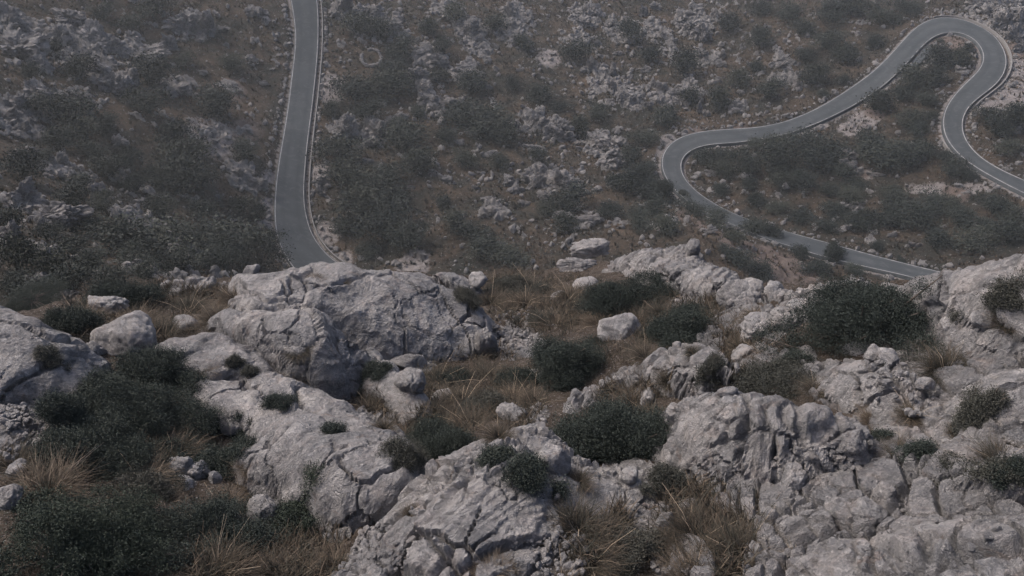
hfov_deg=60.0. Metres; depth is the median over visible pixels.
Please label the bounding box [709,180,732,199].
hillside shrub
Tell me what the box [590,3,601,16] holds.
hillside rock
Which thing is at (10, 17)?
hillside rock
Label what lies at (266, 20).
hillside rock
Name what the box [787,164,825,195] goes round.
hillside shrub
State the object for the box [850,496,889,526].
boulder
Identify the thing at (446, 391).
boulder
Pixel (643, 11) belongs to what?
hillside rock
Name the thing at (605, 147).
hillside rock
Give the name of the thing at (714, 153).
hillside shrub
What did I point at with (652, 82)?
hillside rock
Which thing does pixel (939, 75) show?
hillside shrub
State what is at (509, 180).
hillside rock
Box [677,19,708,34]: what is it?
hillside rock
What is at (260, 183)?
hillside rock
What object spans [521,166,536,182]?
hillside rock
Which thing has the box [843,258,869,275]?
hillside shrub
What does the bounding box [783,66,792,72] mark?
hillside rock
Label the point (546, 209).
hillside shrub
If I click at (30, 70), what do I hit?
hillside shrub
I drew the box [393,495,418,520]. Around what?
grass tussock
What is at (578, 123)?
hillside shrub
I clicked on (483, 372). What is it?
grass tussock
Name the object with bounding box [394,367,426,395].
boulder
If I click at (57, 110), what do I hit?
hillside shrub
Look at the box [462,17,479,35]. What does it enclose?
hillside rock
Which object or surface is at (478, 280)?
boulder
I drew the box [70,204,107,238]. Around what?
hillside shrub
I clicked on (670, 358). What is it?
rock outcrop
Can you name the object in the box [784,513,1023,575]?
rock outcrop
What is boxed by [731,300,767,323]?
grass tussock
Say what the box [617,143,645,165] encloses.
hillside shrub
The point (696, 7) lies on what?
hillside rock
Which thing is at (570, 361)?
shrub
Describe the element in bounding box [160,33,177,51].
hillside rock
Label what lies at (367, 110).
hillside shrub
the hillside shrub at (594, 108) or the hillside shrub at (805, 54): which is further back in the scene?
the hillside shrub at (805, 54)
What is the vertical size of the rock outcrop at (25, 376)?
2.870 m
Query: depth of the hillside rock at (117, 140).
144.65 m
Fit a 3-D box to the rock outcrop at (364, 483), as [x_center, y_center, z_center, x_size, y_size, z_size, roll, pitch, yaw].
[-2.827,2.536,12.693,2.916,3.652,5.375,-27,49,-27]
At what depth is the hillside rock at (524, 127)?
191.04 m
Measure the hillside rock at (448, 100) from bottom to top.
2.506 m
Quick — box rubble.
[0,0,1023,282]
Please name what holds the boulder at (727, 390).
on the rock outcrop at (756, 433)
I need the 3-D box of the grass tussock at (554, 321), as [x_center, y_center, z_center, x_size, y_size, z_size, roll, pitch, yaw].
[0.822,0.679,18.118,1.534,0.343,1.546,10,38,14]
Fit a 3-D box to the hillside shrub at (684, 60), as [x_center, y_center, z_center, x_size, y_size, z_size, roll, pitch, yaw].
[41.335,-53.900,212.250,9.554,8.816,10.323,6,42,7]
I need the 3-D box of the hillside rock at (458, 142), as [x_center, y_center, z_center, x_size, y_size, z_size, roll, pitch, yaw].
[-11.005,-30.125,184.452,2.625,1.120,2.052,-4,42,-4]
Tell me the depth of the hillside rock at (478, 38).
217.93 m
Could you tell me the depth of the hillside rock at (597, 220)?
154.44 m
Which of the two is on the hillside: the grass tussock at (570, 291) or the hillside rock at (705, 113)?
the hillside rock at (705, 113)
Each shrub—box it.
[0,139,53,182]
[0,199,32,227]
[0,225,51,274]
[0,265,39,296]
[0,477,183,575]
[1,273,62,309]
[4,272,73,311]
[14,59,45,79]
[20,402,174,482]
[21,90,51,110]
[21,236,81,280]
[25,388,96,444]
[26,220,70,240]
[29,85,105,123]
[36,122,77,151]
[37,302,109,333]
[41,258,100,294]
[49,36,65,55]
[49,178,92,205]
[50,228,95,254]
[52,108,110,148]
[54,48,97,80]
[62,169,97,188]
[63,362,165,422]
[66,278,173,311]
[68,244,110,272]
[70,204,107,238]
[77,207,168,256]
[79,365,234,440]
[82,260,136,287]
[83,148,135,182]
[85,185,119,212]
[89,0,117,20]
[93,109,119,138]
[103,339,211,396]
[107,10,147,30]
[108,238,157,263]
[109,139,148,164]
[109,457,191,502]
[114,171,160,191]
[116,211,211,269]
[117,80,173,117]
[121,48,177,90]
[123,249,170,279]
[131,485,308,573]
[134,156,178,191]
[139,189,181,219]
[149,127,220,169]
[150,427,222,458]
[151,114,199,148]
[151,145,211,201]
[159,244,205,270]
[169,49,196,69]
[176,217,205,248]
[181,432,256,482]
[183,206,269,266]
[186,415,222,434]
[188,158,225,187]
[190,79,249,119]
[191,239,242,272]
[214,49,251,72]
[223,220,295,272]
[224,409,251,439]
[226,189,259,212]
[230,134,257,161]
[245,201,267,222]
[267,457,327,535]
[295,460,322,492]
[305,131,375,159]
[316,148,374,193]
[318,100,343,117]
[324,69,393,104]
[328,213,360,235]
[331,179,402,224]
[335,6,384,40]
[341,189,420,248]
[347,91,393,121]
[351,235,386,261]
[353,154,415,193]
[356,356,395,396]
[359,15,398,40]
[361,63,413,99]
[367,116,435,152]
[371,55,404,74]
[372,179,417,213]
[373,430,430,474]
[378,212,432,257]
[380,30,420,59]
[383,63,419,93]
[386,113,407,131]
[395,141,443,175]
[402,411,482,459]
[409,104,427,118]
[415,15,441,35]
[426,67,453,82]
[428,33,457,53]
[429,92,489,130]
[429,192,453,210]
[430,364,476,388]
[432,124,464,147]
[438,0,474,23]
[440,204,470,229]
[444,217,493,239]
[447,143,485,169]
[452,386,510,418]
[453,64,493,93]
[454,97,519,142]
[461,227,509,262]
[471,441,518,467]
[476,240,534,270]
[479,329,610,393]
[480,113,520,145]
[481,9,512,32]
[481,272,553,299]
[484,149,514,171]
[492,444,576,502]
[495,366,534,387]
[502,73,525,93]
[508,32,538,51]
[508,309,565,332]
[522,79,556,105]
[528,144,551,160]
[531,199,569,216]
[543,173,601,214]
[546,97,575,111]
[547,389,675,464]
[549,206,582,234]
[552,34,597,62]
[567,110,592,136]
[569,264,678,318]
[585,101,610,122]
[592,199,627,218]
[603,171,625,189]
[605,158,658,196]
[607,522,675,575]
[614,11,647,41]
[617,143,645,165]
[622,126,663,147]
[622,205,655,233]
[628,168,677,201]
[629,191,680,215]
[631,41,663,65]
[635,157,661,175]
[636,459,689,500]
[639,299,716,349]
[641,210,683,238]
[642,101,685,128]
[666,42,705,77]
[670,193,709,218]
[676,82,702,108]
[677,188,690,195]
[688,145,734,169]
[689,145,708,160]
[691,350,728,388]
[699,81,736,111]
[701,205,730,230]
[704,156,736,179]
[709,8,747,35]
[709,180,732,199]
[710,351,827,401]
[715,237,758,274]
[719,227,749,245]
[725,65,751,90]
[725,145,767,176]
[734,211,773,236]
[737,173,758,190]
[741,189,768,209]
[745,22,775,49]
[745,135,764,147]
[745,256,779,281]
[746,58,766,72]
[747,0,776,17]
[749,71,792,99]
[749,266,946,362]
[750,133,809,175]
[755,130,793,155]
[761,222,789,239]
[763,165,798,189]
[763,197,793,215]
[767,0,805,21]
[773,131,799,145]
[773,344,816,366]
[783,204,816,225]
[784,122,856,169]
[786,45,821,61]
[787,16,817,35]
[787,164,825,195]
[788,242,813,261]
[789,137,846,174]
[790,254,836,279]
[796,57,833,84]
[804,213,841,236]
[805,24,849,50]
[807,0,851,26]
[816,89,831,97]
[816,179,840,196]
[816,195,852,220]
[824,159,860,180]
[824,238,846,257]
[826,37,863,65]
[832,71,850,83]
[835,0,887,15]
[836,173,874,189]
[837,182,874,205]
[839,211,886,234]
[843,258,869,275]
[845,206,890,225]
[848,125,887,156]
[848,130,920,172]
[855,82,901,114]
[859,5,907,26]
[861,31,889,53]
[867,237,887,251]
[869,195,910,231]
[869,426,895,441]
[872,181,919,203]
[877,137,927,170]
[881,0,929,16]
[886,105,933,128]
[886,437,939,462]
[888,81,917,102]
[889,191,948,232]
[890,56,935,92]
[896,255,906,262]
[901,116,934,140]
[907,133,941,160]
[912,90,941,107]
[915,38,959,70]
[915,183,964,216]
[919,450,978,486]
[921,109,942,120]
[923,64,952,87]
[923,222,959,254]
[930,146,956,162]
[931,153,975,179]
[933,38,945,42]
[938,192,964,212]
[939,220,1009,259]
[942,201,979,229]
[942,381,1012,437]
[944,266,1023,327]
[948,43,977,65]
[960,167,979,181]
[961,42,975,51]
[962,451,1023,492]
[967,102,1000,121]
[970,188,1020,216]
[972,214,998,233]
[975,105,1020,142]
[980,451,1023,496]
[989,215,1023,245]
[990,135,1023,158]
[992,94,1023,128]
[992,200,1023,224]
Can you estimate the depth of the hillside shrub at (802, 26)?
220.46 m
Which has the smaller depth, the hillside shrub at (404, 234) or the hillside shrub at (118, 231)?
the hillside shrub at (118, 231)
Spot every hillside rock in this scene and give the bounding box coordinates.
[0,0,28,32]
[0,27,51,60]
[0,106,23,122]
[0,218,21,239]
[8,175,46,210]
[9,92,27,110]
[15,121,31,134]
[23,76,53,97]
[24,203,94,229]
[25,272,48,287]
[27,117,37,123]
[28,51,55,75]
[34,212,55,234]
[43,172,55,178]
[46,22,73,45]
[49,7,86,26]
[55,151,69,165]
[55,289,78,299]
[68,93,94,111]
[68,166,81,172]
[74,18,109,42]
[87,59,111,75]
[88,174,96,183]
[92,34,125,53]
[92,74,135,95]
[111,134,129,149]
[114,67,140,85]
[143,42,171,58]
[156,81,169,89]
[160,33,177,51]
[161,12,199,35]
[169,83,190,94]
[197,70,207,75]
[198,9,216,36]
[213,78,243,92]
[217,25,230,31]
[229,166,247,174]
[243,4,268,17]
[246,54,258,62]
[247,168,254,175]
[248,175,268,189]
[258,80,268,85]
[260,16,270,24]
[312,176,329,187]
[315,184,326,195]
[329,0,353,19]
[332,111,359,140]
[342,8,363,21]
[356,3,383,18]
[362,115,371,128]
[362,138,384,147]
[362,158,373,163]
[365,119,385,137]
[384,111,408,121]
[388,21,402,34]
[408,68,430,80]
[411,43,436,54]
[416,92,439,105]
[417,78,433,91]
[425,55,447,67]
[433,101,439,110]
[434,109,446,117]
[440,175,452,183]
[441,61,449,68]
[443,97,453,104]
[453,139,464,144]
[455,62,476,73]
[458,39,468,45]
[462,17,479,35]
[470,33,485,41]
[477,209,485,217]
[480,196,493,202]
[484,150,499,157]
[488,43,499,48]
[488,204,497,216]
[501,27,524,44]
[502,173,519,185]
[503,1,513,16]
[504,17,517,30]
[506,183,520,194]
[511,119,521,128]
[518,124,528,133]
[519,200,530,206]
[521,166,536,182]
[522,143,545,150]
[525,175,536,189]
[528,111,549,127]
[536,174,546,187]
[537,190,549,201]
[542,125,553,136]
[547,117,573,131]
[552,126,575,142]
[553,168,568,188]
[561,178,577,196]
[575,146,582,150]
[576,15,590,27]
[577,214,596,221]
[580,3,593,15]
[585,56,594,73]
[585,215,604,224]
[587,131,610,146]
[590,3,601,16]
[593,39,601,45]
[594,141,615,152]
[604,19,613,27]
[606,148,619,162]
[608,62,616,75]
[608,80,616,91]
[612,50,622,55]
[614,157,625,166]
[616,90,636,107]
[639,4,647,16]
[640,66,651,72]
[644,102,653,109]
[649,1,661,10]
[649,77,656,87]
[656,80,667,92]
[658,29,665,36]
[667,43,675,48]
[669,87,680,96]
[675,9,696,23]
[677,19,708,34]
[681,83,689,94]
[688,3,704,11]
[694,21,711,42]
[694,47,708,59]
[697,100,702,113]
[701,226,715,233]
[702,109,710,116]
[702,169,715,176]
[709,7,722,18]
[715,59,726,66]
[715,76,721,82]
[719,50,725,59]
[729,107,744,113]
[732,99,742,106]
[766,72,776,82]
[774,52,791,69]
[775,192,782,197]
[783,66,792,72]
[795,81,802,88]
[838,158,848,165]
[842,148,855,159]
[845,167,864,174]
[865,172,885,176]
[887,231,897,236]
[908,242,922,246]
[964,0,1003,7]
[980,2,1003,18]
[989,7,1014,30]
[995,0,1023,16]
[1002,22,1023,43]
[1012,42,1023,52]
[1013,8,1023,27]
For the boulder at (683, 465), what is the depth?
10.29 m
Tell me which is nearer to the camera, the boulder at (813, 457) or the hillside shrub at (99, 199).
the boulder at (813, 457)
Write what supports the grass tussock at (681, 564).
on the ground at (804, 522)
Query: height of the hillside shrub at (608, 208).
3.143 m
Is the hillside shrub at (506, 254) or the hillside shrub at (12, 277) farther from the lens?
the hillside shrub at (506, 254)
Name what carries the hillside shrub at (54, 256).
on the hillside
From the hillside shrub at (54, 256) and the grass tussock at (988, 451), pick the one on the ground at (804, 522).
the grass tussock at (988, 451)
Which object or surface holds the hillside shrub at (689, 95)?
on the hillside
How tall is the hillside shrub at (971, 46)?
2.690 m
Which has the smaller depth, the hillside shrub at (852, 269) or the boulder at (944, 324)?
the boulder at (944, 324)
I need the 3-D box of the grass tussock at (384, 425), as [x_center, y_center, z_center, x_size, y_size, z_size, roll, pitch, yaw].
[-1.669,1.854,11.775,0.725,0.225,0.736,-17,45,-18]
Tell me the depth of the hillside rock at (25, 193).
94.03 m
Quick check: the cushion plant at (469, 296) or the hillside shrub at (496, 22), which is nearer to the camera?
the cushion plant at (469, 296)
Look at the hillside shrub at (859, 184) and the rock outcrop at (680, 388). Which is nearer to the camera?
the rock outcrop at (680, 388)
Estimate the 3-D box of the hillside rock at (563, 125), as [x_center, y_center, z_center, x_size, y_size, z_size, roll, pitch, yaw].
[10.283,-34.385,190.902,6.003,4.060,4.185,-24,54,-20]
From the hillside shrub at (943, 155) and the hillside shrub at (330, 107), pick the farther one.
the hillside shrub at (330, 107)
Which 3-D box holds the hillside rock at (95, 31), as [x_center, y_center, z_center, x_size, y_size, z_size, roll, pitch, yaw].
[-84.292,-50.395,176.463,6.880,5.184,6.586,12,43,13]
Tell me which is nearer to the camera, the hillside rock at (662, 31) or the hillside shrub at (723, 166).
the hillside shrub at (723, 166)
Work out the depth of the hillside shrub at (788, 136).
182.45 m
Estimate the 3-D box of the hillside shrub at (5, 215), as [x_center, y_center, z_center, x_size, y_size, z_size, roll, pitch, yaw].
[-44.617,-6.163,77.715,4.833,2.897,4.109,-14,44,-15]
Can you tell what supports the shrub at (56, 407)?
on the ground at (804, 522)
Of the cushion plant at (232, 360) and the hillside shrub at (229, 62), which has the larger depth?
the hillside shrub at (229, 62)
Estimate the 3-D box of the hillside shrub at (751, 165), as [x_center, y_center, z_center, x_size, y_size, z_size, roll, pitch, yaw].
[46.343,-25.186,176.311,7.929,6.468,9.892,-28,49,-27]
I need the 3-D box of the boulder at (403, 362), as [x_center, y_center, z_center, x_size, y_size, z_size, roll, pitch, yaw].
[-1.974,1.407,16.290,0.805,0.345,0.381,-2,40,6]
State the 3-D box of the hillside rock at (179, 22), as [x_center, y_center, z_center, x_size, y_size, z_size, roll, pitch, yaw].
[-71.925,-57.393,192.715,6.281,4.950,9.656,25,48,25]
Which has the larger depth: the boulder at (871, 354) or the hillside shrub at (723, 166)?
the hillside shrub at (723, 166)
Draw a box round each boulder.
[0,484,23,510]
[4,458,26,478]
[29,437,46,446]
[86,341,106,355]
[87,295,129,315]
[90,310,157,356]
[165,456,192,475]
[172,314,199,330]
[179,475,193,486]
[186,460,209,479]
[208,471,222,483]
[229,422,240,435]
[242,264,259,273]
[247,494,278,524]
[389,354,426,369]
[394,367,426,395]
[432,388,451,398]
[469,271,487,288]
[474,326,497,354]
[496,402,527,420]
[538,442,570,474]
[556,257,596,271]
[568,238,609,258]
[572,276,597,288]
[597,313,641,340]
[619,466,637,484]
[640,391,655,405]
[655,512,674,533]
[665,454,676,467]
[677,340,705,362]
[680,459,689,470]
[685,238,700,255]
[716,278,760,309]
[716,386,737,397]
[731,343,754,362]
[740,311,770,341]
[743,277,763,292]
[763,280,783,297]
[767,306,801,331]
[781,462,807,490]
[786,298,806,311]
[805,444,821,466]
[824,497,849,530]
[839,428,864,456]
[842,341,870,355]
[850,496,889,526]
[863,344,879,361]
[870,481,897,499]
[878,347,899,367]
[914,377,935,390]
[939,317,952,330]
[969,309,993,330]
[976,335,984,345]
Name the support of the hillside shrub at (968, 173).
on the hillside
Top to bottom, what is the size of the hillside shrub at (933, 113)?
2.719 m
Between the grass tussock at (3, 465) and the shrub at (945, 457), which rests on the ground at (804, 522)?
the shrub at (945, 457)
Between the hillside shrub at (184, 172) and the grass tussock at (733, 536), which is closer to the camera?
the grass tussock at (733, 536)
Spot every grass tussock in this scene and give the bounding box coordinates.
[0,429,59,483]
[1,435,112,509]
[55,294,118,331]
[105,298,174,325]
[119,446,184,485]
[149,313,189,340]
[152,477,192,508]
[153,419,221,459]
[156,274,214,313]
[169,517,270,575]
[173,300,234,335]
[184,350,225,380]
[200,274,238,312]
[212,476,253,512]
[226,456,253,483]
[247,542,300,575]
[279,341,315,367]
[303,267,327,284]
[305,537,351,575]
[353,389,389,416]
[366,410,407,434]
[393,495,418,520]
[395,386,458,425]
[418,351,463,377]
[430,376,484,402]
[440,386,507,427]
[460,545,525,575]
[462,355,513,385]
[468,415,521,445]
[478,269,521,312]
[489,369,540,400]
[498,285,550,310]
[508,374,560,407]
[509,265,560,286]
[525,307,578,334]
[538,478,642,575]
[541,271,585,306]
[546,549,584,575]
[553,527,638,575]
[565,459,606,497]
[571,309,609,330]
[596,376,662,406]
[617,327,666,376]
[624,393,667,415]
[629,481,744,575]
[633,297,675,322]
[641,536,717,575]
[646,361,675,398]
[681,499,778,575]
[698,299,726,317]
[721,333,761,356]
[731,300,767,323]
[741,340,775,361]
[792,368,825,404]
[848,399,875,428]
[872,428,913,458]
[883,388,943,431]
[889,333,977,392]
[935,419,956,438]
[954,419,1021,467]
[970,307,1022,344]
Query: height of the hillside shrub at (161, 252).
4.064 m
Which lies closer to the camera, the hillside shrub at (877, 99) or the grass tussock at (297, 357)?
the grass tussock at (297, 357)
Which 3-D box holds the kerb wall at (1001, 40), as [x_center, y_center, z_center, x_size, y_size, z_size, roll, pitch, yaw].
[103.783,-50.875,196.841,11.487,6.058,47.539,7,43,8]
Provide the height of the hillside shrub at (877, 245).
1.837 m
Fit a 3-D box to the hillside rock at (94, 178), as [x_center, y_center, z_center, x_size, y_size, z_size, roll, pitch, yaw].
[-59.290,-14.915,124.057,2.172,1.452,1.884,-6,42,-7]
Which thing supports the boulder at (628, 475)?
on the rock outcrop at (459, 511)
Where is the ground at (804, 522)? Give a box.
[0,254,1023,575]
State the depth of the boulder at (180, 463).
11.33 m
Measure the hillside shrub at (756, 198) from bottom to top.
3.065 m
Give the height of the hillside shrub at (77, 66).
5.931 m
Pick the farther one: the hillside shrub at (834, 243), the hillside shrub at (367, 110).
the hillside shrub at (367, 110)
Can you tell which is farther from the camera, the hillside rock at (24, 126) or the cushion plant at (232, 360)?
the hillside rock at (24, 126)
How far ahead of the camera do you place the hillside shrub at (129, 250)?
81.03 m
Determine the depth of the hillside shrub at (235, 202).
153.57 m
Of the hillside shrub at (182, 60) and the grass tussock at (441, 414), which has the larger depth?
the hillside shrub at (182, 60)
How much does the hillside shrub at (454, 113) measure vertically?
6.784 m
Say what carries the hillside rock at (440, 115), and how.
on the hillside
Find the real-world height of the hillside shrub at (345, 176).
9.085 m
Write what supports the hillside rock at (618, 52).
on the hillside
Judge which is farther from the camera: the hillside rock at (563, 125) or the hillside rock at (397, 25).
the hillside rock at (397, 25)
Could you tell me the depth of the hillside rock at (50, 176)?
116.29 m
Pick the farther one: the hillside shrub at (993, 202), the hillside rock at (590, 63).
the hillside rock at (590, 63)
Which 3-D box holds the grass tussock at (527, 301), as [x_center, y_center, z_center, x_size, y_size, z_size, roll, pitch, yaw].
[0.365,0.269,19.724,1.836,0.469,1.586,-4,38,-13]
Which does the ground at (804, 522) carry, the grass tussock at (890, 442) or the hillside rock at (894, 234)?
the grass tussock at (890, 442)
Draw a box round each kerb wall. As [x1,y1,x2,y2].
[308,0,346,262]
[933,15,1011,105]
[940,137,964,164]
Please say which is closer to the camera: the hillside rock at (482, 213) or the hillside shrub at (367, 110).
the hillside rock at (482, 213)
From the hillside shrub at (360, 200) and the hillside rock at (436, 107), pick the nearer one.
the hillside shrub at (360, 200)
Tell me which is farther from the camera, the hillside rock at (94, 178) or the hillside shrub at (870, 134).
the hillside shrub at (870, 134)
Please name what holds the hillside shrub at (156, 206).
on the hillside
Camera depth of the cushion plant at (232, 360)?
13.84 m
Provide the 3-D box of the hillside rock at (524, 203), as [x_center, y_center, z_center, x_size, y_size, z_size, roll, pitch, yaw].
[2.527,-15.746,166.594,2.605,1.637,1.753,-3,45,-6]
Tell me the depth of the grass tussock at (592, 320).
17.75 m
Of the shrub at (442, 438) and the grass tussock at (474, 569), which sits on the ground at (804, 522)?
the shrub at (442, 438)
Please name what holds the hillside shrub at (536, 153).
on the hillside
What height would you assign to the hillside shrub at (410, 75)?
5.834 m
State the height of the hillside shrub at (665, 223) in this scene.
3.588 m
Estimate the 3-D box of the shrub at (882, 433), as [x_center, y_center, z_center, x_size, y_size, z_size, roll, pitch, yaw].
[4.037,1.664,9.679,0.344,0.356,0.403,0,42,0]
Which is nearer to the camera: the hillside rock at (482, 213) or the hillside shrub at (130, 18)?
the hillside rock at (482, 213)
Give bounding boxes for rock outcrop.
[0,305,112,404]
[0,404,53,458]
[156,332,279,380]
[160,276,228,298]
[175,372,428,533]
[201,307,350,399]
[223,261,497,362]
[330,421,662,575]
[336,338,368,396]
[361,347,432,424]
[429,272,483,298]
[562,341,735,413]
[601,244,739,300]
[652,391,872,487]
[666,363,732,399]
[777,277,868,307]
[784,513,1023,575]
[803,359,926,426]
[850,417,873,455]
[880,254,1023,366]
[951,368,1023,424]
[952,476,1023,505]
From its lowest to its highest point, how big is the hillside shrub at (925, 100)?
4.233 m
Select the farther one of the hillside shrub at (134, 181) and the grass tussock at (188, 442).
the hillside shrub at (134, 181)
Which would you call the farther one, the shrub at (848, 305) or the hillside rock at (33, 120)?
the hillside rock at (33, 120)
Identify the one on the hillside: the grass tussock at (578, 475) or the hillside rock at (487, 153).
the hillside rock at (487, 153)
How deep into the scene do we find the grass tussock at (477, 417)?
13.87 m
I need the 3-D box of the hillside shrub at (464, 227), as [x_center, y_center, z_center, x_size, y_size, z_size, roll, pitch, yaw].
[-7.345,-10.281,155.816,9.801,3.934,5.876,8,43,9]
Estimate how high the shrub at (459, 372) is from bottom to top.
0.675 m
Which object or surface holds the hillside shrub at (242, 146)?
on the hillside
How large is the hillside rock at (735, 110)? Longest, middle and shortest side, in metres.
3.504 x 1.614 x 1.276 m
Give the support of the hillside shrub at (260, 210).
on the hillside
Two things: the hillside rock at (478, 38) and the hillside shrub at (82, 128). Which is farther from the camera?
the hillside rock at (478, 38)
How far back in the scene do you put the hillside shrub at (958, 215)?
152.29 m
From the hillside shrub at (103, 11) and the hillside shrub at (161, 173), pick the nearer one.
the hillside shrub at (161, 173)
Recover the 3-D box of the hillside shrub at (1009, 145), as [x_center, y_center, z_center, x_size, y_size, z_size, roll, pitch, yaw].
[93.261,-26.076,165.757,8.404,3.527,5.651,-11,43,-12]
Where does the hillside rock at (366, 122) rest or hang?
on the hillside
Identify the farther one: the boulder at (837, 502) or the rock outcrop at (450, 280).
the rock outcrop at (450, 280)
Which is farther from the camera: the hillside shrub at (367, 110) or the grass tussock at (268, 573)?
the hillside shrub at (367, 110)
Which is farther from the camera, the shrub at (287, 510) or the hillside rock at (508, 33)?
the hillside rock at (508, 33)
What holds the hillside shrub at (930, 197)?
on the hillside
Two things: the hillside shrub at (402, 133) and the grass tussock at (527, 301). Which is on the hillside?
the hillside shrub at (402, 133)
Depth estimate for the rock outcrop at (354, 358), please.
14.83 m
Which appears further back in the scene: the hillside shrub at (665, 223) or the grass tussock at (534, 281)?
the hillside shrub at (665, 223)
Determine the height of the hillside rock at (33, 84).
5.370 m
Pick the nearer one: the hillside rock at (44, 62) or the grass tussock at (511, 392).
the grass tussock at (511, 392)
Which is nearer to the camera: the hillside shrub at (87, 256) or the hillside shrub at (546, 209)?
the hillside shrub at (87, 256)
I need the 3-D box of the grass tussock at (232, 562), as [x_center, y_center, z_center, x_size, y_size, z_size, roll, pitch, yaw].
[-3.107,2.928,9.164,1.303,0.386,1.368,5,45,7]
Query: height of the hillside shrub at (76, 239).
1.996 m
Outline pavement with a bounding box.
[905,46,931,74]
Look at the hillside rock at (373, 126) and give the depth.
183.10 m
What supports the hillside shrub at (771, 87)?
on the hillside
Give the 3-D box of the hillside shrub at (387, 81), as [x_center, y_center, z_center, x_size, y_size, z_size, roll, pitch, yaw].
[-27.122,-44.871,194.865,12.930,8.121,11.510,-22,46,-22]
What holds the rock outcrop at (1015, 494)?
on the ground at (804, 522)
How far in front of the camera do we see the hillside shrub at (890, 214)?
156.77 m
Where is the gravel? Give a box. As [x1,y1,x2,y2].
[0,289,1023,575]
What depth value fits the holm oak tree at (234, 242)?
108.53 m
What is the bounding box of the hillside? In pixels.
[0,0,1023,307]
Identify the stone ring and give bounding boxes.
[360,47,382,67]
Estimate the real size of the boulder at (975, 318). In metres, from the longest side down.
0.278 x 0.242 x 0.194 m
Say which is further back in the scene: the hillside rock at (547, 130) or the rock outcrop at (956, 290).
the hillside rock at (547, 130)
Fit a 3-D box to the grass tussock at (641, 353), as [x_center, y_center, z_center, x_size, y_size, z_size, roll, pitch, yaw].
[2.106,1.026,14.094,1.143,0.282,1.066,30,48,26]
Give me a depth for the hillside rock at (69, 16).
176.01 m
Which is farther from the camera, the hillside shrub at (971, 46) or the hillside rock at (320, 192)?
the hillside shrub at (971, 46)
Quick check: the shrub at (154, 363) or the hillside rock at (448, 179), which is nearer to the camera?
the shrub at (154, 363)
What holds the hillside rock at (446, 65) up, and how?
on the hillside
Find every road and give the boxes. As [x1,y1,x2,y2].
[274,0,336,267]
[661,17,1023,279]
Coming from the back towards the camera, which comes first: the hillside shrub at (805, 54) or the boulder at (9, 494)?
the hillside shrub at (805, 54)
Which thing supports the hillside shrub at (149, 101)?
on the hillside
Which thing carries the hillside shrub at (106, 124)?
on the hillside
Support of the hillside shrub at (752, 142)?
on the hillside
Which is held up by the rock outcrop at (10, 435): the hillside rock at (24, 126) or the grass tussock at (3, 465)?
the grass tussock at (3, 465)
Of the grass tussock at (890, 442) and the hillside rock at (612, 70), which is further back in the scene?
the hillside rock at (612, 70)
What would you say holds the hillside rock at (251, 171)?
on the hillside
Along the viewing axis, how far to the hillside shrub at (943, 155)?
168.11 m
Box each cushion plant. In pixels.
[31,341,73,372]
[223,353,247,372]
[239,363,262,378]
[256,389,299,415]
[317,419,349,434]
[452,283,483,311]
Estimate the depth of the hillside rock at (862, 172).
172.11 m
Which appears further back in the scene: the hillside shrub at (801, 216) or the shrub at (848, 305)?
the hillside shrub at (801, 216)
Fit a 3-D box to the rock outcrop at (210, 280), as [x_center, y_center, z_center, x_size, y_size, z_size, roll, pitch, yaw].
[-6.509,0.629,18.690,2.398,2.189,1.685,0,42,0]
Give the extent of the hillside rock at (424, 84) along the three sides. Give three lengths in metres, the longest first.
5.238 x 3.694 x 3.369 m
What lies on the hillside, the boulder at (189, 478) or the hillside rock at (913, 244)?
the hillside rock at (913, 244)
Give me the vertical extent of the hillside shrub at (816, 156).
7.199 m
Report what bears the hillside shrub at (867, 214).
on the hillside
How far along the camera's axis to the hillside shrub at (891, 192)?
162.04 m
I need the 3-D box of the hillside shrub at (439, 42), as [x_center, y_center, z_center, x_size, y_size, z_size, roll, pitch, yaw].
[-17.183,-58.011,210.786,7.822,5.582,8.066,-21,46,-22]
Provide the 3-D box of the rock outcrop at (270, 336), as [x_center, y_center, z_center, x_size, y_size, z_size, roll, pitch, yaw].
[-3.975,1.469,15.674,3.825,3.042,2.123,25,48,25]
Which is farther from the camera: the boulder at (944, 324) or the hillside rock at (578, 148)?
the hillside rock at (578, 148)
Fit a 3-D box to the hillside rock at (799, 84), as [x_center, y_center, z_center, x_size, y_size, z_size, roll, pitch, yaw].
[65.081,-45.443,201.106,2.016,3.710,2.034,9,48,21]
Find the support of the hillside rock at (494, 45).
on the hillside
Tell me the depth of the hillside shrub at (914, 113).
179.00 m
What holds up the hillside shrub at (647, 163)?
on the hillside
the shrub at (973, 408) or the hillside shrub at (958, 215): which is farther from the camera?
the hillside shrub at (958, 215)
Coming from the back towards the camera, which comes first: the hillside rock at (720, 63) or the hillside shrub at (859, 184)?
the hillside rock at (720, 63)
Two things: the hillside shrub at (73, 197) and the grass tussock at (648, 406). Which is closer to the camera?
the grass tussock at (648, 406)
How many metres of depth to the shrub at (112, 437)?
10.99 m
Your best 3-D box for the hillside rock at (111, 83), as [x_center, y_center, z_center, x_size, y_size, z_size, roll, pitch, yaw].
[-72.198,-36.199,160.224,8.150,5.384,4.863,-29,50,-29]
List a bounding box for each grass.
[2,262,783,575]
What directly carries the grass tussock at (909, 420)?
on the rock outcrop at (843, 383)
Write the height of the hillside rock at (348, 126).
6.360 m
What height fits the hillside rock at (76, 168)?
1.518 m
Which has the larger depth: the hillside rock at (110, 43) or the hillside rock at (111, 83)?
the hillside rock at (110, 43)
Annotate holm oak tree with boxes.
[188,230,245,271]
[647,177,674,198]
[822,244,844,263]
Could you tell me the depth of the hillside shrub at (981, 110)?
175.23 m
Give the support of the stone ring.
on the hillside
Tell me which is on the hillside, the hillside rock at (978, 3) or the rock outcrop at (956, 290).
the hillside rock at (978, 3)
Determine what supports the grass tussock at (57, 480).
on the ground at (804, 522)

